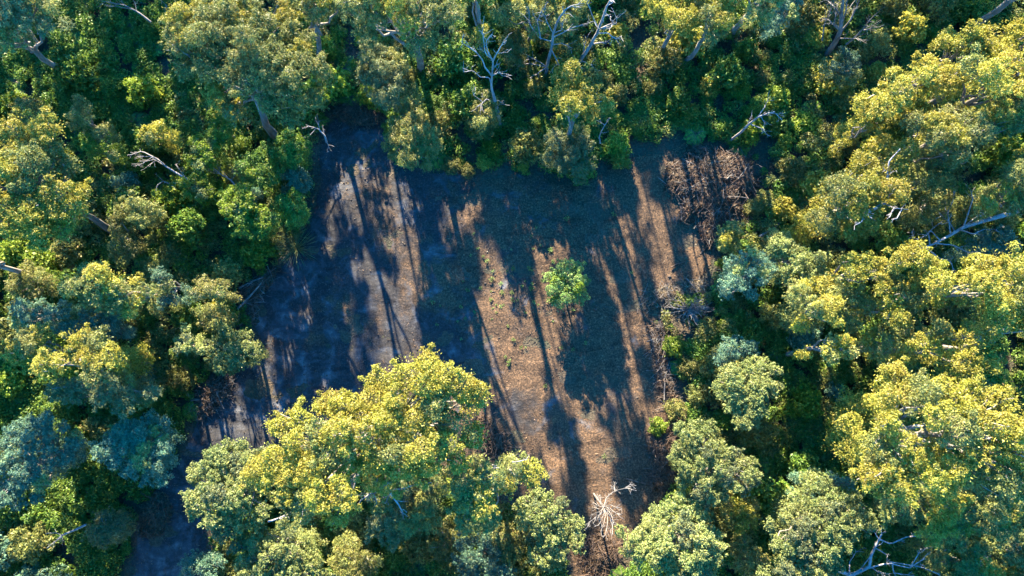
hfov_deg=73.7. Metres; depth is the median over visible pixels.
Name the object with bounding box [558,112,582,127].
fern
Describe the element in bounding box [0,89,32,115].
shrub
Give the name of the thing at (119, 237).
tree
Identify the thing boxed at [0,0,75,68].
gum tree
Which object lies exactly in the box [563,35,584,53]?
fern
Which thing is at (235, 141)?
shrub
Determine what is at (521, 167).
shrub
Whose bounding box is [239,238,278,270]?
shrub
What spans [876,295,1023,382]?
gum tree
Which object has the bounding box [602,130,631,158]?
shrub
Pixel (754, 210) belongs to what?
shrub
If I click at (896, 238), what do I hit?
shrub
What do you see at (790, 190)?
fern
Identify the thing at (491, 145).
shrub
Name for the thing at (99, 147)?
tree
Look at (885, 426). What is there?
gum tree
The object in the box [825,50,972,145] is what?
gum tree
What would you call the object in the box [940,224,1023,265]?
wattle tree
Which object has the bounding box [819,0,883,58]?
dead tree
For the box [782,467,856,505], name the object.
wattle tree
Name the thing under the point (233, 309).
shrub
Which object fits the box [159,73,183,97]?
fern
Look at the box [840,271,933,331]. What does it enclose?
gum tree
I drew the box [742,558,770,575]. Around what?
shrub
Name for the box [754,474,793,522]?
shrub
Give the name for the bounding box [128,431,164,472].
shrub
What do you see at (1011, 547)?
wattle tree
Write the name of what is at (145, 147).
shrub
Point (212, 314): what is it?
tree
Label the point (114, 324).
wattle tree
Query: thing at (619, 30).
shrub
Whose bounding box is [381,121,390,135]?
shrub
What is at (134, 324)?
shrub
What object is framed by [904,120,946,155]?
shrub
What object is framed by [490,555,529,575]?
shrub
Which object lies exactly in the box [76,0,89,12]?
fern
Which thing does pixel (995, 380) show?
shrub
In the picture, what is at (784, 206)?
shrub
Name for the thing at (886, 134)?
shrub
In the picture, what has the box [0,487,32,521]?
shrub
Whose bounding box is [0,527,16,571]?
shrub
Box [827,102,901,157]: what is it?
gum tree
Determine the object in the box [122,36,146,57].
fern
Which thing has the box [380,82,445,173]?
tree
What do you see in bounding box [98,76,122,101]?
shrub
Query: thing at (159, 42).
fern
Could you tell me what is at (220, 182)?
shrub
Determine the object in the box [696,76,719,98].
shrub
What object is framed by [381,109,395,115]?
fern
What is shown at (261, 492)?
shrub
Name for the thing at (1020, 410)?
shrub
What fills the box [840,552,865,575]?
shrub
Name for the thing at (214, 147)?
tree
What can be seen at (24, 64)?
fern
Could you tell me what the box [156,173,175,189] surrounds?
dead bush
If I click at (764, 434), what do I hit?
shrub
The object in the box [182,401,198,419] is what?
fern
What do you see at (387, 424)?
gum tree
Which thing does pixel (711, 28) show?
gum tree
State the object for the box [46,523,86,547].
fallen branch
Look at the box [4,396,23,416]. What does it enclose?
fern
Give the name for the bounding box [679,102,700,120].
shrub
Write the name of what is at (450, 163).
shrub
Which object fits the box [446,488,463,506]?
shrub
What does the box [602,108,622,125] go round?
shrub
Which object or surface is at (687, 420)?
fern
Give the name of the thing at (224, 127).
tree
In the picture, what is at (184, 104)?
ground cover
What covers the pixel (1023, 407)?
shrub
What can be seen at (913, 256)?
gum tree
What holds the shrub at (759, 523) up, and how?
on the ground at (638, 36)
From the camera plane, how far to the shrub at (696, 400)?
58.18 m
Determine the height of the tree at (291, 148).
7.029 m
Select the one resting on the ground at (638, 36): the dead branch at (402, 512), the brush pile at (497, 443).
the brush pile at (497, 443)
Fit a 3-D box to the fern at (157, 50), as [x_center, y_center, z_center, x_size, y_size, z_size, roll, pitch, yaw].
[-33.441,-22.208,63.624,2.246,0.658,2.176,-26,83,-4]
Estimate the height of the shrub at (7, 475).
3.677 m
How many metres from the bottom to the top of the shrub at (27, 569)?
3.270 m
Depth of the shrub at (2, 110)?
61.05 m
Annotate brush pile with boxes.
[131,485,179,545]
[187,369,238,424]
[232,265,286,325]
[329,91,386,134]
[470,412,517,462]
[571,521,627,575]
[636,272,711,312]
[636,318,681,409]
[638,415,683,500]
[657,133,762,253]
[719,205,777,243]
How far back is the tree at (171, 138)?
57.65 m
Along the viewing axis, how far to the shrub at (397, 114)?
60.92 m
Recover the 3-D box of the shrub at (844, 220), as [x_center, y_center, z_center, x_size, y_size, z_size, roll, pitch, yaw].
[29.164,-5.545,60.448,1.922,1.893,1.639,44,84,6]
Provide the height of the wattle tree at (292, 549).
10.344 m
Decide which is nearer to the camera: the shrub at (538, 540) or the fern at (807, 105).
the shrub at (538, 540)
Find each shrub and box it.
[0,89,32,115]
[0,103,10,128]
[0,229,42,265]
[0,263,5,283]
[0,299,5,317]
[0,315,29,353]
[0,357,28,401]
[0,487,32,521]
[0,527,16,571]
[1,460,26,481]
[5,520,58,564]
[6,96,58,131]
[6,261,19,279]
[11,561,42,575]
[15,247,65,282]
[19,496,53,532]
[23,10,47,40]
[34,561,72,575]
[39,268,85,310]
[48,44,77,70]
[48,419,87,452]
[49,232,87,272]
[52,50,100,98]
[53,318,109,358]
[57,490,82,512]
[58,523,83,542]
[60,352,104,381]
[69,199,104,236]
[70,132,90,152]
[72,180,93,200]
[79,414,118,444]
[85,100,107,124]
[86,570,101,575]
[87,370,109,407]
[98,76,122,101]
[106,185,146,231]
[109,171,142,195]
[119,73,165,109]
[124,316,142,327]
[126,152,159,179]
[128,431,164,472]
[132,125,170,164]
[133,336,166,367]
[139,249,170,285]
[140,366,160,383]
[141,20,160,38]
[144,228,162,245]
[150,175,193,220]
[160,0,177,8]
[164,203,212,249]
[165,28,210,62]
[167,296,210,336]
[167,364,199,392]
[175,165,192,181]
[192,169,228,208]
[193,68,223,98]
[203,353,218,374]
[203,563,237,575]
[205,297,239,325]
[209,254,241,291]
[213,98,242,125]
[222,161,254,188]
[226,132,249,152]
[229,545,248,568]
[230,502,275,549]
[235,229,254,244]
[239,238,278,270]
[247,186,265,202]
[250,462,277,501]
[255,120,269,137]
[261,551,289,572]
[268,509,296,539]
[271,1,294,20]
[277,163,313,189]
[282,79,324,125]
[308,62,354,101]
[310,35,337,62]
[322,528,335,545]
[332,508,374,551]
[336,467,362,500]
[352,84,381,111]
[372,567,392,575]
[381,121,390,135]
[383,540,408,571]
[388,112,401,128]
[393,65,417,88]
[398,13,439,47]
[398,521,442,566]
[416,109,451,139]
[435,36,477,82]
[440,155,461,176]
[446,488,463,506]
[448,77,494,118]
[459,104,499,143]
[459,161,475,178]
[463,0,487,20]
[475,48,503,82]
[475,154,493,171]
[481,138,501,156]
[483,11,526,49]
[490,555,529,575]
[502,127,546,167]
[514,36,536,61]
[517,160,529,173]
[521,78,545,99]
[528,519,549,552]
[532,11,566,54]
[570,157,594,184]
[577,65,608,93]
[588,0,605,9]
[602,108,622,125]
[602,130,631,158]
[603,84,628,107]
[608,21,628,47]
[609,148,632,169]
[617,0,636,12]
[644,41,683,77]
[644,75,663,98]
[648,416,669,436]
[650,556,687,575]
[660,6,694,32]
[660,334,686,359]
[661,398,688,421]
[662,20,708,60]
[663,85,691,116]
[665,481,694,515]
[668,449,684,471]
[677,354,707,383]
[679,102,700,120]
[687,383,710,408]
[694,497,735,538]
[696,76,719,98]
[696,374,729,411]
[699,344,741,386]
[704,52,749,95]
[714,255,729,267]
[715,18,731,41]
[716,116,735,134]
[725,257,760,287]
[726,294,742,312]
[731,37,758,63]
[732,417,780,451]
[732,483,756,503]
[741,97,768,119]
[741,117,765,146]
[742,195,765,218]
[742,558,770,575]
[744,504,768,531]
[751,48,772,68]
[752,67,777,92]
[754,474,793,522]
[757,301,784,332]
[759,536,792,567]
[761,30,786,48]
[762,84,790,111]
[770,195,798,222]
[772,154,809,188]
[777,131,796,151]
[779,223,795,240]
[780,378,823,419]
[782,318,824,350]
[782,443,822,480]
[783,0,818,42]
[790,108,816,134]
[790,219,814,242]
[792,167,835,202]
[803,22,833,51]
[807,267,846,303]
[807,467,858,508]
[810,54,855,96]
[814,0,854,33]
[823,380,845,401]
[825,441,841,460]
[832,88,857,113]
[834,165,868,194]
[836,218,851,232]
[840,137,859,151]
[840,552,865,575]
[846,236,868,252]
[846,280,870,309]
[846,447,880,476]
[852,369,901,406]
[859,338,891,363]
[860,133,904,160]
[863,27,892,56]
[865,59,889,82]
[866,270,907,295]
[874,223,916,266]
[876,0,910,23]
[891,9,928,42]
[893,92,934,131]
[895,314,926,340]
[896,202,945,241]
[897,266,927,287]
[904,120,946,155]
[916,0,958,26]
[919,366,945,386]
[926,25,940,41]
[932,283,983,329]
[934,155,947,166]
[936,184,960,210]
[948,439,984,470]
[950,365,995,409]
[951,518,993,555]
[953,0,992,27]
[965,362,1006,405]
[971,130,1023,170]
[972,227,1003,251]
[977,96,1010,118]
[978,467,1008,496]
[981,395,1023,425]
[987,208,1021,233]
[990,30,1023,67]
[990,541,1016,567]
[996,254,1023,279]
[1001,455,1016,475]
[1007,513,1023,537]
[1009,463,1023,493]
[1014,114,1023,142]
[1015,213,1023,243]
[1016,332,1023,339]
[1017,392,1023,424]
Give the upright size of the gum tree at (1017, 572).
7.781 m
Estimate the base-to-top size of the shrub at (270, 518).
4.643 m
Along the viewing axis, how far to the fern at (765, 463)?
57.84 m
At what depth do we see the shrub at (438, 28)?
61.95 m
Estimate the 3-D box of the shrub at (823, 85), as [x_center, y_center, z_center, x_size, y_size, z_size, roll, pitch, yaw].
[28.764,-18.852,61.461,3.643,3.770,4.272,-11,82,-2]
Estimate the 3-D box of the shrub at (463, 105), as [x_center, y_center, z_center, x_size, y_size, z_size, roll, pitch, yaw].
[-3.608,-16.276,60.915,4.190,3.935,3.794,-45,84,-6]
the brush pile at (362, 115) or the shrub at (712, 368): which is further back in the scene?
the brush pile at (362, 115)
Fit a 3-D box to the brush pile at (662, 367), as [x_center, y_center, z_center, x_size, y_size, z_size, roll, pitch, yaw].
[13.171,6.512,59.531,3.323,1.440,8.529,-9,82,-1]
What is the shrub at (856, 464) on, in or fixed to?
on the ground at (638, 36)
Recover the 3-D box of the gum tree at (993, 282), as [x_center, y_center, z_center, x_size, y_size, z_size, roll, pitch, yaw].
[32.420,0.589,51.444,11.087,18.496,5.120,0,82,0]
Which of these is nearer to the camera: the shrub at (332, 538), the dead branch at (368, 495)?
the dead branch at (368, 495)
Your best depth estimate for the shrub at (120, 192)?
59.02 m
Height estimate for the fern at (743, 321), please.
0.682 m
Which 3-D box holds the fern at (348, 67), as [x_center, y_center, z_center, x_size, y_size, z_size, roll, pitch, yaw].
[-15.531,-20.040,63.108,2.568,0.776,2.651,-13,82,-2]
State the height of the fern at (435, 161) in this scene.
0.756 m
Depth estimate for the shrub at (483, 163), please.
61.02 m
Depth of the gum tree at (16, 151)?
48.20 m
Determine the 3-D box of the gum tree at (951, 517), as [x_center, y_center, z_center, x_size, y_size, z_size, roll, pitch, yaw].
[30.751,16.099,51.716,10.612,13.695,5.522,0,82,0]
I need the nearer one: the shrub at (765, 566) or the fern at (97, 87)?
the shrub at (765, 566)
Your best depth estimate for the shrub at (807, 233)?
59.90 m
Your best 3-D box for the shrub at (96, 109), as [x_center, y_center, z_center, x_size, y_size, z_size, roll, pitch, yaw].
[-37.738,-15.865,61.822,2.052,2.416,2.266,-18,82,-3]
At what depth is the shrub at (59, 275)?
57.14 m
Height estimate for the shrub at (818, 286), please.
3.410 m
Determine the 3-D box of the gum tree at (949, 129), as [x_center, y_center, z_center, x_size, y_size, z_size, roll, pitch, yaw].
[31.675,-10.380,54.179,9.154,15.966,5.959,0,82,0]
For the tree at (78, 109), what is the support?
on the ground at (638, 36)
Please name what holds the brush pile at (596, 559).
on the ground at (638, 36)
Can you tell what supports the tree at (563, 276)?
on the ground at (638, 36)
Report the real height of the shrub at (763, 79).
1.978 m
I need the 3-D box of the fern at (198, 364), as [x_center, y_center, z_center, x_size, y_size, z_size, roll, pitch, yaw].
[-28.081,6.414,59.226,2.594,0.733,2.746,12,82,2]
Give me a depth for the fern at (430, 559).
56.60 m
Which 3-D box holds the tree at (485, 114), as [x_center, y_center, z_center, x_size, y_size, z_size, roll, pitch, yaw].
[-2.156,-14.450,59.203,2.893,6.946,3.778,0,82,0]
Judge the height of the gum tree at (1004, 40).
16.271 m
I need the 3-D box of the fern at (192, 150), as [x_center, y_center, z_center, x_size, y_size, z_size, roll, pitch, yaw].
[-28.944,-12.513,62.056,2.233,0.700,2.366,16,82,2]
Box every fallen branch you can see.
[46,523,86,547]
[99,0,168,22]
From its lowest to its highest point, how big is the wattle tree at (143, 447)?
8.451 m
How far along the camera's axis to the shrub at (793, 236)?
60.20 m
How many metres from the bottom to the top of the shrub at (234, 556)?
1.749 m
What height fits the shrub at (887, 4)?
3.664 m
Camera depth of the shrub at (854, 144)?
60.68 m
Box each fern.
[4,88,25,93]
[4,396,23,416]
[6,72,28,90]
[10,51,34,69]
[33,69,49,87]
[49,16,68,41]
[60,465,85,491]
[63,20,84,41]
[65,126,88,139]
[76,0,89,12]
[78,483,105,511]
[89,71,113,99]
[92,539,115,557]
[94,405,113,426]
[105,129,116,144]
[110,25,123,42]
[122,16,139,32]
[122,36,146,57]
[123,112,148,132]
[131,56,149,71]
[133,245,156,269]
[139,66,162,83]
[142,170,163,193]
[144,5,165,22]
[145,39,165,59]
[156,29,164,47]
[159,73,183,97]
[176,351,200,372]
[179,101,205,124]
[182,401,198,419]
[184,141,200,155]
[308,112,328,131]
[333,55,355,79]
[337,85,358,106]
[367,496,387,517]
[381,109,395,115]
[389,146,404,164]
[393,39,406,52]
[410,557,427,574]
[421,145,445,171]
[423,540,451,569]
[430,70,450,90]
[431,502,452,523]
[458,20,474,33]
[521,541,541,570]
[535,96,549,113]
[537,51,553,69]
[540,77,556,90]
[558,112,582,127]
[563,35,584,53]
[583,139,598,163]
[609,563,628,575]
[638,104,660,127]
[646,94,666,113]
[670,356,687,376]
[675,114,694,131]
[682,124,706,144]
[685,405,713,427]
[688,342,710,362]
[710,280,727,299]
[711,426,729,445]
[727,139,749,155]
[734,309,755,332]
[758,447,788,476]
[762,342,790,364]
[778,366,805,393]
[779,51,800,69]
[781,415,797,425]
[783,187,803,203]
[798,100,822,119]
[810,427,825,446]
[858,126,883,139]
[871,12,891,31]
[892,542,912,570]
[898,54,925,72]
[911,549,928,572]
[920,324,934,335]
[936,21,948,30]
[988,341,1008,361]
[997,368,1010,383]
[1008,369,1023,397]
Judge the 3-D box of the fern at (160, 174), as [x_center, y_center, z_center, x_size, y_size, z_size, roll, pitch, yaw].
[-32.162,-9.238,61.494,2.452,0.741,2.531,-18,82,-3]
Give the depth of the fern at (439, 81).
62.65 m
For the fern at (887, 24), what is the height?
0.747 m
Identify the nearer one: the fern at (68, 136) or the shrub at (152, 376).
the shrub at (152, 376)
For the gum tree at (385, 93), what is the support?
on the ground at (638, 36)
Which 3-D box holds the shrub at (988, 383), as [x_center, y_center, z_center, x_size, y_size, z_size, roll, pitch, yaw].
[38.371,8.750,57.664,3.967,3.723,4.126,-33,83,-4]
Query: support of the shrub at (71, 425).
on the ground at (638, 36)
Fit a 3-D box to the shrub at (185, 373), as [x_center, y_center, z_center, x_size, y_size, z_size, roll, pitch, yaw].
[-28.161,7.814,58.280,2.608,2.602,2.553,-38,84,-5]
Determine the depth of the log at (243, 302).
59.95 m
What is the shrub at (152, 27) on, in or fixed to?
on the ground at (638, 36)
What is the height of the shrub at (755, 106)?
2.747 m
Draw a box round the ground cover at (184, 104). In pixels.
[0,0,1023,575]
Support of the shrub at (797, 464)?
on the ground at (638, 36)
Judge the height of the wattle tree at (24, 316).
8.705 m
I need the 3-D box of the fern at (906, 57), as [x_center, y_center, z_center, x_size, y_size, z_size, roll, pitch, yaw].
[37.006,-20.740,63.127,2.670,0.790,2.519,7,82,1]
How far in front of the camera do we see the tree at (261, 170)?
55.71 m
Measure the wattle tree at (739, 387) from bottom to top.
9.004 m
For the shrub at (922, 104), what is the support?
on the ground at (638, 36)
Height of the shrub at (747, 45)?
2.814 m
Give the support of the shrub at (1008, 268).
on the ground at (638, 36)
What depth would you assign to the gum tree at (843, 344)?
48.21 m
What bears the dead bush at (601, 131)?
on the ground cover at (184, 104)
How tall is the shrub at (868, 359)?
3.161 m
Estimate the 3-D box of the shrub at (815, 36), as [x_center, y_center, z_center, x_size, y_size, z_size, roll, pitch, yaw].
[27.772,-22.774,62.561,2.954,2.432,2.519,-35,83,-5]
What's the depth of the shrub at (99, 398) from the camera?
57.04 m
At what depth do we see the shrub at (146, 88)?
60.72 m
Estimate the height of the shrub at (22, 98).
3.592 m
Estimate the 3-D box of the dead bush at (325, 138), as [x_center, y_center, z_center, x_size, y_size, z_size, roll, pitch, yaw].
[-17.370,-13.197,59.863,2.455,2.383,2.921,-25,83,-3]
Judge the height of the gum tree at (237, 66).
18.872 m
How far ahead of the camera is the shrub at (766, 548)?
55.83 m
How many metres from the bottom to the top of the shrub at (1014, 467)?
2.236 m
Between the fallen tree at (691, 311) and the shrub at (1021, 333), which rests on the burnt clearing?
the fallen tree at (691, 311)
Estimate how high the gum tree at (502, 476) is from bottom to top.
15.099 m
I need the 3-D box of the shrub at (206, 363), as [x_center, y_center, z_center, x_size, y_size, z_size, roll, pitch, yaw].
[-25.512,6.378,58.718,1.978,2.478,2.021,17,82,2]
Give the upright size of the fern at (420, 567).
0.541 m
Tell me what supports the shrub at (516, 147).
on the ground at (638, 36)
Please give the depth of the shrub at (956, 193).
59.89 m
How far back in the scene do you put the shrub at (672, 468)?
57.51 m
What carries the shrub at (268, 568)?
on the ground at (638, 36)
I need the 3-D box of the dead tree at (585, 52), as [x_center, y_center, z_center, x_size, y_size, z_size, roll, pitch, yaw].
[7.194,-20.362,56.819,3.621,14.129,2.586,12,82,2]
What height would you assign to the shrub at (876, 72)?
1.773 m
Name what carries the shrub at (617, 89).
on the ground at (638, 36)
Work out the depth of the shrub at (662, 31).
62.34 m
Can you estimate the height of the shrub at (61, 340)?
5.028 m
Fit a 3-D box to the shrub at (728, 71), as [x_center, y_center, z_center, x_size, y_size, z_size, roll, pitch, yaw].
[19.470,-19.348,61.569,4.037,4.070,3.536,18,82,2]
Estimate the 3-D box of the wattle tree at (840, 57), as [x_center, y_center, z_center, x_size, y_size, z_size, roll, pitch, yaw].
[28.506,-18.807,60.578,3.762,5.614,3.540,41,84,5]
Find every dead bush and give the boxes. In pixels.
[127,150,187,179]
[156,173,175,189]
[207,161,236,184]
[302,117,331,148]
[597,119,608,143]
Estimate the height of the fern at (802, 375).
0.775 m
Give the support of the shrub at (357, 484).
on the ground at (638, 36)
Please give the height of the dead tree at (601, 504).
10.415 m
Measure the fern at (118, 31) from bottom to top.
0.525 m
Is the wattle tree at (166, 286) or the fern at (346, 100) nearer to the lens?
the wattle tree at (166, 286)
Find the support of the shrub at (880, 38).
on the ground at (638, 36)
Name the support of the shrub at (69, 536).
on the ground at (638, 36)
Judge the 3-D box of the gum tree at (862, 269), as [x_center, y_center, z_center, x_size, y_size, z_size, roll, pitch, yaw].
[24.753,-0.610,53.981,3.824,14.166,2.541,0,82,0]
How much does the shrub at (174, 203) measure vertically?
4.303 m
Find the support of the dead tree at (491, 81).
on the ground at (638, 36)
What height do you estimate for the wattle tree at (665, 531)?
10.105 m
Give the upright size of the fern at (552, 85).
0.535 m
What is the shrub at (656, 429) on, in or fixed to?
on the ground at (638, 36)
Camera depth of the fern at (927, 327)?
59.38 m
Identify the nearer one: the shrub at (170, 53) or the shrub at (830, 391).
the shrub at (830, 391)
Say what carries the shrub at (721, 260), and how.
on the ground at (638, 36)
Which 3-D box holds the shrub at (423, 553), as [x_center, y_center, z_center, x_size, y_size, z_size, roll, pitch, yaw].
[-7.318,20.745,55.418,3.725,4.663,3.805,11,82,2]
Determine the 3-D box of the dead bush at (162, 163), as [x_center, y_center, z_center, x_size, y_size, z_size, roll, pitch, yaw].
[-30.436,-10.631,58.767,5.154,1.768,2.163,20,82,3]
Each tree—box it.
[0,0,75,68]
[0,103,114,252]
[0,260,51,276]
[0,321,91,375]
[0,407,92,511]
[4,258,61,303]
[6,296,90,334]
[10,97,58,132]
[28,322,160,387]
[42,369,165,418]
[53,260,150,312]
[55,300,137,345]
[64,93,122,142]
[79,505,136,549]
[81,126,130,165]
[88,407,186,488]
[101,271,189,322]
[106,205,149,266]
[108,189,168,229]
[137,118,184,156]
[148,265,203,309]
[157,0,337,138]
[172,322,212,356]
[176,167,220,206]
[177,548,227,575]
[178,435,281,544]
[185,132,234,171]
[186,274,242,303]
[190,300,238,333]
[203,322,269,375]
[204,111,246,150]
[215,182,261,220]
[226,523,331,575]
[229,203,286,240]
[233,140,288,194]
[238,342,493,530]
[265,127,314,170]
[268,186,310,229]
[275,224,306,249]
[275,228,317,271]
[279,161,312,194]
[288,0,345,59]
[326,533,382,575]
[333,0,468,71]
[355,38,411,113]
[359,466,451,552]
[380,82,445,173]
[426,522,459,566]
[441,449,548,535]
[450,520,517,575]
[458,0,494,58]
[461,20,511,127]
[470,88,502,137]
[488,518,532,567]
[489,0,589,49]
[498,24,532,70]
[509,0,599,81]
[512,487,585,572]
[540,120,597,184]
[541,257,590,311]
[545,56,619,140]
[547,41,582,82]
[577,0,623,73]
[585,478,636,538]
[613,490,728,575]
[640,0,709,62]
[665,295,712,343]
[667,417,763,511]
[685,0,742,60]
[709,353,783,430]
[711,334,760,366]
[714,244,778,301]
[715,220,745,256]
[718,493,763,535]
[723,532,770,575]
[728,91,783,141]
[731,0,785,38]
[754,473,881,575]
[757,0,803,41]
[759,227,831,289]
[775,273,881,336]
[779,130,914,247]
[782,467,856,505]
[785,328,859,366]
[809,250,889,290]
[817,45,863,91]
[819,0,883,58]
[819,355,1023,510]
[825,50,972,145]
[825,319,914,366]
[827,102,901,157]
[834,235,944,287]
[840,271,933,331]
[841,528,939,575]
[858,316,964,363]
[867,478,1023,553]
[876,87,1023,178]
[876,240,1023,319]
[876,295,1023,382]
[882,18,997,96]
[890,155,962,203]
[894,184,955,228]
[906,42,1023,146]
[906,528,1006,575]
[907,185,1022,273]
[928,16,1023,108]
[933,305,1023,341]
[936,146,1023,231]
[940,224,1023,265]
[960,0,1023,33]
[976,558,1023,575]
[980,526,1023,569]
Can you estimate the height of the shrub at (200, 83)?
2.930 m
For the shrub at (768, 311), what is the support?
on the ground at (638, 36)
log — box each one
[236,278,264,309]
[238,277,262,288]
[626,478,658,486]
[758,222,779,237]
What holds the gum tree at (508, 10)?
on the ground at (638, 36)
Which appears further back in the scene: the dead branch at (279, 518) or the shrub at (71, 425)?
the shrub at (71, 425)
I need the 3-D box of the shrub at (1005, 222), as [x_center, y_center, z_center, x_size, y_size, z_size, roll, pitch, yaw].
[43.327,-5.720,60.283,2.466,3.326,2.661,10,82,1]
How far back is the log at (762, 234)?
60.27 m
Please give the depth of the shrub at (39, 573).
55.48 m
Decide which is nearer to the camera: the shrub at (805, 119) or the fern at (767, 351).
the fern at (767, 351)
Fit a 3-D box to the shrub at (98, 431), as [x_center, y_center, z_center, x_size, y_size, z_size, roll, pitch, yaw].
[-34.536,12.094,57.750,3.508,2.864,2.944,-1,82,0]
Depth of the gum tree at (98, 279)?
48.98 m
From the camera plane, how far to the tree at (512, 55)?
58.97 m
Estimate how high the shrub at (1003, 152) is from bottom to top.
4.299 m
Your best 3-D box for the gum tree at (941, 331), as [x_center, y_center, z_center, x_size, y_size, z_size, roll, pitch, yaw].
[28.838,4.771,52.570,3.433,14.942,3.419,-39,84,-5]
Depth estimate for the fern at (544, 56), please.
63.20 m
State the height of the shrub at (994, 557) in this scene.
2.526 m
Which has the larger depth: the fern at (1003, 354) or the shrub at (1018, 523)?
the fern at (1003, 354)
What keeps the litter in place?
on the burnt clearing
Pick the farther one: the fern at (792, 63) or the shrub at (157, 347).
the fern at (792, 63)
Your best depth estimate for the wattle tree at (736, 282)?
53.08 m
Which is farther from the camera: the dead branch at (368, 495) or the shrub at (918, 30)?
the shrub at (918, 30)
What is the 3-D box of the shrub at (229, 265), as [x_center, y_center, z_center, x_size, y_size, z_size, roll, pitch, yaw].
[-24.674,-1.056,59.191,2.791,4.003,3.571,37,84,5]
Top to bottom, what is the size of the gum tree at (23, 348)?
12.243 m
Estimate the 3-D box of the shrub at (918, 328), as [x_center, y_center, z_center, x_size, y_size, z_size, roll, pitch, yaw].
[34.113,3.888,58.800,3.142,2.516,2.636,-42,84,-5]
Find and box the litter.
[126,120,719,575]
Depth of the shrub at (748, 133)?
60.55 m
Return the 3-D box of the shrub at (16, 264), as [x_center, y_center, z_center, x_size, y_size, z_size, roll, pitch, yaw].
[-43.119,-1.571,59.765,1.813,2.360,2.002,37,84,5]
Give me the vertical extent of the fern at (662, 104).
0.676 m
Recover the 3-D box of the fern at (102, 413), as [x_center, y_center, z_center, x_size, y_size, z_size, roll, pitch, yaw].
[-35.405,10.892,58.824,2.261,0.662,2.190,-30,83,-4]
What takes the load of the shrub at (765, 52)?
on the ground at (638, 36)
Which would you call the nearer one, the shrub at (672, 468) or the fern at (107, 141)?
the shrub at (672, 468)
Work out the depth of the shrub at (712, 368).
57.52 m
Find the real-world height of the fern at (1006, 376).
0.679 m
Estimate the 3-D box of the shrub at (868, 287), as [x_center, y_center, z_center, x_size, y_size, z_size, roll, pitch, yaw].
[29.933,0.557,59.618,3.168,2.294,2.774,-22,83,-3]
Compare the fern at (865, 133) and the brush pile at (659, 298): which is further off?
the fern at (865, 133)
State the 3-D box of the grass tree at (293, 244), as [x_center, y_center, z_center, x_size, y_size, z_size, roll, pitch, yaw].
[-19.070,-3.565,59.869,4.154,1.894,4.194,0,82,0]
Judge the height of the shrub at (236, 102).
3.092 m
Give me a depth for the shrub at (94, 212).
59.69 m
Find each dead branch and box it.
[268,511,302,521]
[357,476,397,503]
[383,482,431,517]
[482,457,527,498]
[847,191,908,228]
[883,149,899,190]
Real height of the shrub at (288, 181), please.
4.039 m
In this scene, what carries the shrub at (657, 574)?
on the ground at (638, 36)
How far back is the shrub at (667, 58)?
61.10 m
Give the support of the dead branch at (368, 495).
attached to the gum tree at (387, 424)
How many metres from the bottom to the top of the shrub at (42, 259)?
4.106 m
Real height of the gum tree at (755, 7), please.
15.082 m
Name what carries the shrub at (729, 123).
on the ground at (638, 36)
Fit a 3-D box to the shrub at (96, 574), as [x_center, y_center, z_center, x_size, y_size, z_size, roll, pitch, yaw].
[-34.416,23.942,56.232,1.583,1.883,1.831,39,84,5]
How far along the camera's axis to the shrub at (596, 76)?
61.02 m
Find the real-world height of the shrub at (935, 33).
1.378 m
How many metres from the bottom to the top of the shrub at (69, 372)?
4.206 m
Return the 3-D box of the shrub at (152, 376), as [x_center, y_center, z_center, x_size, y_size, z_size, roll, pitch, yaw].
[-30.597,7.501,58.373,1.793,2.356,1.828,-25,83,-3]
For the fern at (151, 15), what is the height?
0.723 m
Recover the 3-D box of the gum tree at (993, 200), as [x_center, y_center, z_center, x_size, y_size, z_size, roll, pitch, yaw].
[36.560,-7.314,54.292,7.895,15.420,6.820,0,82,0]
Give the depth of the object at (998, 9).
57.19 m
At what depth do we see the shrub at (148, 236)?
59.64 m
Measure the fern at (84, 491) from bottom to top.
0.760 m
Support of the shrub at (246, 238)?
on the ground at (638, 36)
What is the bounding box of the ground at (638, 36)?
[0,0,1023,575]
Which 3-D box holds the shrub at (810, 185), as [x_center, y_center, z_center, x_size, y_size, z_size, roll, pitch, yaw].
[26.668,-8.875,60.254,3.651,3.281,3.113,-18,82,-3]
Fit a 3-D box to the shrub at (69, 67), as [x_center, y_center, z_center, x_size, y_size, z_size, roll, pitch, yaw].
[-38.847,-19.036,61.417,4.392,4.138,3.846,-40,84,-5]
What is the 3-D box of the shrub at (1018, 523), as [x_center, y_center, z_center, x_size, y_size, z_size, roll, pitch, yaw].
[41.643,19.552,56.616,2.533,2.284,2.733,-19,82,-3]
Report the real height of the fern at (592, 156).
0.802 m
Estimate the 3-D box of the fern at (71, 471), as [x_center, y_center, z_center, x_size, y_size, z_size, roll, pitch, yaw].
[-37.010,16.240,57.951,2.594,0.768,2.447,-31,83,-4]
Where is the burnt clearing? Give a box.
[132,118,752,575]
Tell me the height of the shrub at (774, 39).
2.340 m
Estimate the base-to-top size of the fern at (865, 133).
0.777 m
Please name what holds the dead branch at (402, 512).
attached to the gum tree at (387, 424)
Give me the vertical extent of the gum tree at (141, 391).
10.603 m
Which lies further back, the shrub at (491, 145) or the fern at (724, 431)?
the shrub at (491, 145)
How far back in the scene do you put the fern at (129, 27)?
63.52 m
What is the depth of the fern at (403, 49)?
63.43 m
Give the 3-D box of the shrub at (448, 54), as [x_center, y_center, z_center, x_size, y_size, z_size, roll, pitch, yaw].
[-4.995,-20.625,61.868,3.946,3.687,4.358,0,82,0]

